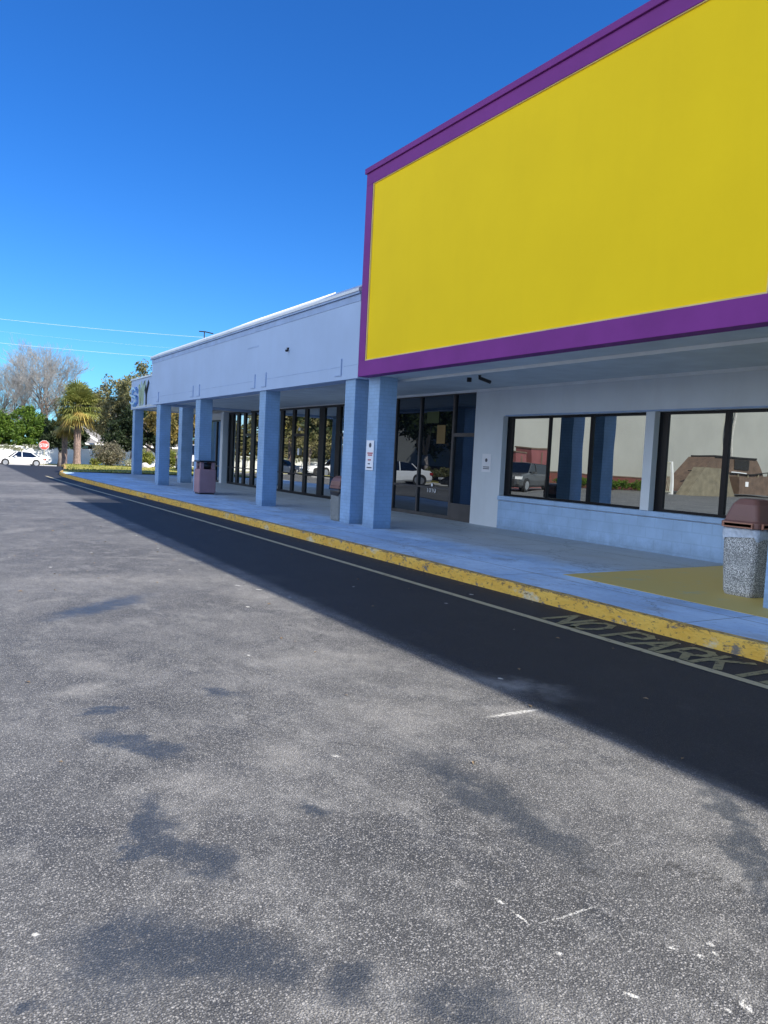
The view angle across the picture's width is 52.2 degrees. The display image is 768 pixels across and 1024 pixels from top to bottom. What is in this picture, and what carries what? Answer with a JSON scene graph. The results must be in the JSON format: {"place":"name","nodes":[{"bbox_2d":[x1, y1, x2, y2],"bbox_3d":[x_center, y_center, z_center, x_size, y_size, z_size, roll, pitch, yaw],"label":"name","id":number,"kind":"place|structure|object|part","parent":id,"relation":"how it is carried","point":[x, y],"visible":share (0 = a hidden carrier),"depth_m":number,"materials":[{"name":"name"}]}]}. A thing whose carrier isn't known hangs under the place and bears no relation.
{"place":"outdoors","nodes":[
{"label":"outdoors","id":0,"kind":"place"},
{"bbox_2d":[9,464,56,465],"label":"street","id":1,"kind":"structure","parent":0,"point":[29,464],"depth_m":85.44,"materials":[{"name":"grey asphalt"}]},
{"bbox_2d":[0,451,45,465],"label":"parked car","id":2,"kind":"object","parent":1,"relation":"on","point":[18,457],"visible":0.84,"depth_m":79.93,"materials":[{"name":"white paint"}]},
{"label":"window glass","id":3,"kind":"part","parent":2,"relation":"part of","materials":[{"name":"glass"}]},
{"bbox_2d":[63,464,193,474],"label":"grass verge","id":4,"kind":"object","parent":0,"point":[80,468],"depth_m":46.63,"materials":[{"name":"green plant"}]},
{"bbox_2d":[51,377,105,463],"bbox_3d":[-24.307,-7.203,62.059,4.644,7.013,4.324,1,4,-31],"label":"sabal palm","id":5,"kind":"object","parent":4,"relation":"on","point":[77,398],"visible":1,"depth_m":61.35,"materials":[{"name":"green plant"}]},
{"bbox_2d":[89,458,102,464],"bbox_3d":[-22.213,-3.862,60.547,1.034,0.726,1.062,1,4,-31],"label":"plant","id":6,"kind":"object","parent":4,"relation":"on","point":[94,462],"visible":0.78,"depth_m":60.40,"materials":[{"name":"green plant"}]},
{"bbox_2d":[90,440,128,465],"bbox_3d":[-19.676,-4.096,56.233,2.794,2.271,2.533,1,4,-31],"label":"shrub","id":7,"kind":"object","parent":4,"relation":"on","point":[108,454],"visible":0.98,"depth_m":55.76,"materials":[{"name":"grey plant"}]},
{"bbox_2d":[123,458,131,466],"bbox_3d":[-18.025,-3.496,55.796,1.154,0.769,0.872,1,4,-31],"label":"plant","id":8,"kind":"object","parent":4,"relation":"on","point":[127,462],"visible":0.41,"depth_m":55.55,"materials":[{"name":"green plant"}]},
{"bbox_2d":[142,450,154,464],"bbox_3d":[-18.169,-4.051,59.524,1.580,1.466,1.764,3,4,-4],"label":"shrub","id":9,"kind":"object","parent":4,"relation":"on","point":[148,457],"visible":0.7,"depth_m":59.18,"materials":[{"name":"green plant"}]},
{"bbox_2d":[169,450,177,467],"bbox_3d":[-16.268,-4.010,60.059,1.678,1.560,1.469,3,4,8],"label":"shrub","id":10,"kind":"object","parent":4,"relation":"on","point":[173,453],"visible":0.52,"depth_m":59.70,"materials":[{"name":"green plant"}]},
{"bbox_2d":[153,413,195,444],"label":"yellowing tree","id":11,"kind":"object","parent":4,"relation":"on","point":[174,428],"visible":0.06,"depth_m":65.41,"materials":[{"name":"yellow plant"}]},
{"bbox_2d":[175,445,193,468],"bbox_3d":[-12.944,-3.677,53.398,2.230,1.815,4.717,1,4,-23],"label":"parked car","id":12,"kind":"object","parent":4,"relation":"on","point":[176,458],"visible":0.17,"depth_m":52.70,"materials":[{"name":"white paint"}]},
{"bbox_2d":[142,463,148,467],"bbox_3d":[-16.997,-3.312,55.683,0.573,0.390,0.505,3,4,5],"label":"rock","id":13,"kind":"object","parent":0,"point":[145,465],"visible":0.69,"depth_m":55.48,"materials":[{"name":"white stone"}]},
{"bbox_2d":[0,0,649,440],"label":"sky","id":14,"kind":"structure","parent":0,"point":[172,168],"materials":[{"name":"blue"}]},
{"bbox_2d":[0,464,767,1023],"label":"parking lot","id":15,"kind":"structure","parent":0,"point":[224,798],"depth_m":3.75,"materials":[{"name":"grey asphalt"}]},
{"bbox_2d":[39,440,48,465],"bbox_3d":[-24.826,-4.296,57.206,0.665,1.873,0.106,1,4,-24],"label":"stop sign","id":16,"kind":"object","parent":15,"relation":"on","point":[44,445],"visible":0.99,"depth_m":57.15,"materials":[{"name":"red metal"}]},
{"bbox_2d":[49,405,82,464],"bbox_3d":[-26.267,-6.283,64.743,2.595,5.110,2.936,3,4,8],"label":"sabal palm","id":17,"kind":"object","parent":15,"relation":"on","point":[65,435],"visible":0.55,"depth_m":64.65,"materials":[{"name":"green plant"}]},
{"bbox_2d":[131,285,368,523],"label":"shopping wing","id":18,"kind":"structure","parent":15,"relation":"on","point":[248,397],"depth_m":25.05,"materials":[{"name":"white paint"}]},
{"bbox_2d":[129,380,148,406],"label":"channel letters","id":19,"kind":"object","parent":18,"relation":"attached to","point":[141,394],"visible":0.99,"depth_m":39.55,"materials":[{"name":"plastic"}]},
{"bbox_2d":[47,476,767,688],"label":"painted line","id":20,"kind":"object","parent":15,"relation":"on","point":[636,648],"visible":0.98,"depth_m":8.40,"materials":[{"name":"beige paint"}]},
{"bbox_2d":[59,464,767,662],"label":"kerb","id":21,"kind":"structure","parent":15,"relation":"on","point":[749,648],"depth_m":9.55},
{"bbox_2d":[309,0,767,608],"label":"box store","id":22,"kind":"structure","parent":15,"relation":"on","point":[565,296],"depth_m":12.69,"materials":[{"name":"yellow paint"}]},
{"bbox_2d":[365,440,373,469],"bbox_3d":[-0.298,-1.187,16.385,0.014,0.620,0.310,1,4,-31],"label":"poster","id":23,"kind":"object","parent":22,"relation":"attached to","point":[369,454],"visible":1,"depth_m":16.38,"materials":[{"name":"white paper"}]},
{"bbox_2d":[427,411,438,422],"bbox_3d":[1.295,-2.499,20.671,0.004,0.300,0.550,1,4,-31],"label":"paper notice","id":24,"kind":"object","parent":22,"relation":"attached to","point":[432,417],"visible":1,"depth_m":20.65,"materials":[{"name":"green paper"}]},
{"bbox_2d":[436,425,445,443],"bbox_3d":[1.482,-2.017,20.350,0.004,0.480,0.370,1,4,-31],"label":"paper notice","id":25,"kind":"object","parent":22,"relation":"attached to","point":[441,434],"visible":1,"depth_m":20.33,"materials":[{"name":"yellow paper"}]},
{"bbox_2d":[481,454,490,471],"bbox_3d":[2.422,-1.161,18.540,0.010,0.430,0.330,1,4,-31],"label":"poster","id":26,"kind":"object","parent":22,"relation":"attached to","point":[486,462],"visible":1,"depth_m":18.53,"materials":[{"name":"white paper"}]},
{"bbox_2d":[504,412,645,508],"bbox_3d":[3.913,-1.118,16.413,0.100,1.823,4.120,1,4,-31],"label":"window","id":27,"kind":"structure","parent":22,"relation":"in","point":[593,459],"depth_m":16.24,"materials":[{"name":"clear glass"}]},
{"bbox_2d":[653,409,767,517],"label":"window","id":28,"kind":"structure","parent":22,"relation":"in","point":[708,461],"depth_m":13.54,"materials":[{"name":"clear glass"}]},
{"bbox_2d":[541,615,767,683],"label":"painted lettering","id":29,"kind":"object","parent":15,"relation":"on","point":[718,664],"visible":1,"depth_m":7.22,"materials":[{"name":"paint"}]},
{"bbox_2d":[20,475,767,763],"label":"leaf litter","id":30,"kind":"object","parent":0,"point":[473,762],"visible":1,"depth_m":7.76,"materials":[{"name":"brown plant"}]},
{"bbox_2d":[63,472,767,641],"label":"sidewalk","id":31,"kind":"structure","parent":0,"point":[542,561],"depth_m":13.67,"materials":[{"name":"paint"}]},
{"bbox_2d":[194,460,216,494],"bbox_3d":[-5.976,-1.158,26.152,0.620,1.110,0.620,1,4,-31],"label":"trash bin","id":32,"kind":"object","parent":31,"relation":"on","point":[204,478],"visible":1,"depth_m":25.93,"materials":[{"name":"pink plastic"}]},
{"bbox_2d":[330,476,340,520],"bbox_3d":[-0.936,-0.313,17.918,0.490,1.020,0.490,1,4,-31],"label":"trash bin","id":33,"kind":"object","parent":31,"relation":"on","point":[335,489],"visible":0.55,"depth_m":17.76,"materials":[{"name":"grey plastic"}]},
{"bbox_2d":[563,566,767,617],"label":"painted floor patch","id":34,"kind":"object","parent":31,"relation":"on","point":[702,585],"visible":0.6,"depth_m":10.22,"materials":[{"name":"yellow paint"}]},
{"bbox_2d":[721,498,767,597],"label":"trash bin","id":35,"kind":"object","parent":34,"relation":"on","point":[744,523],"visible":1,"depth_m":9.45,"materials":[{"name":"grey concrete"}]},
{"bbox_3d":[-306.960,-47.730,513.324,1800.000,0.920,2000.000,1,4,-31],"label":"ground","id":36,"kind":"structure","parent":0,"visible":0},
{"bbox_2d":[0,360,40,421],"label":"bare tree","id":37,"kind":"object","parent":36,"relation":"on","point":[23,392],"visible":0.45,"depth_m":104.89,"materials":[{"name":"grey plant"}]},
{"bbox_2d":[0,404,50,445],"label":"broadleaf tree","id":38,"kind":"object","parent":36,"relation":"on","point":[31,429],"visible":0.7,"depth_m":95.16,"materials":[{"name":"green plant"}]},
{"bbox_2d":[0,333,92,421],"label":"bare tree","id":39,"kind":"object","parent":36,"relation":"on","point":[48,376],"visible":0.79,"depth_m":105.30,"materials":[{"name":"grey plant"}]},
{"bbox_2d":[38,418,90,465],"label":"dark tree","id":40,"kind":"object","parent":36,"relation":"on","point":[53,441],"visible":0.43,"depth_m":71.14,"materials":[{"name":"green plant"}]},
{"bbox_2d":[0,445,174,466],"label":"fence","id":41,"kind":"object","parent":36,"relation":"on","point":[50,456],"visible":0.21,"depth_m":92.86,"materials":[{"name":"white plastic"}]},
{"bbox_2d":[0,444,40,450],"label":"climbing vine","id":42,"kind":"object","parent":41,"relation":"attached to","point":[15,445],"visible":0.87,"depth_m":90.60,"materials":[{"name":"green plant"}]},
{"bbox_2d":[81,374,146,459],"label":"oak tree","id":43,"kind":"object","parent":36,"relation":"on","point":[113,406],"visible":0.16,"depth_m":88.07,"materials":[{"name":"green plant"}]},
{"bbox_2d":[67,426,177,451],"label":"house","id":44,"kind":"structure","parent":36,"relation":"on","point":[93,439],"depth_m":100.02,"materials":[{"name":"grey"}]},
{"bbox_2d":[81,446,91,448],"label":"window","id":45,"kind":"structure","parent":44,"relation":"in","point":[85,447],"depth_m":99.37,"materials":[{"name":"black glass"}]},
{"bbox_2d":[100,405,194,466],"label":"oak tree","id":46,"kind":"object","parent":36,"relation":"on","point":[126,426],"visible":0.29,"depth_m":76.97,"materials":[{"name":"green plant"}]},
{"bbox_2d":[114,359,194,451],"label":"oak tree","id":47,"kind":"object","parent":36,"relation":"on","point":[141,369],"visible":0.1,"depth_m":85.06,"materials":[{"name":"green plant"}]},
{"bbox_2d":[143,411,177,444],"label":"pale trunk tree","id":48,"kind":"object","parent":36,"relation":"on","point":[150,419],"visible":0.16,"depth_m":68.99,"materials":[{"name":"green plant"}]},
{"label":"utility pole","id":49,"kind":"object","parent":36,"relation":"on","visible":0},
{"bbox_2d":[5,343,140,355],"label":"overhead cable","id":50,"kind":"object","parent":49,"relation":"attached to","point":[78,350],"visible":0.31,"depth_m":93.31,"materials":[{"name":"black rubber"}]},
{"bbox_2d":[4,319,205,337],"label":"overhead cable","id":51,"kind":"object","parent":49,"relation":"attached to","point":[104,329],"visible":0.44,"depth_m":94.59,"materials":[{"name":"black rubber"}]}
]}

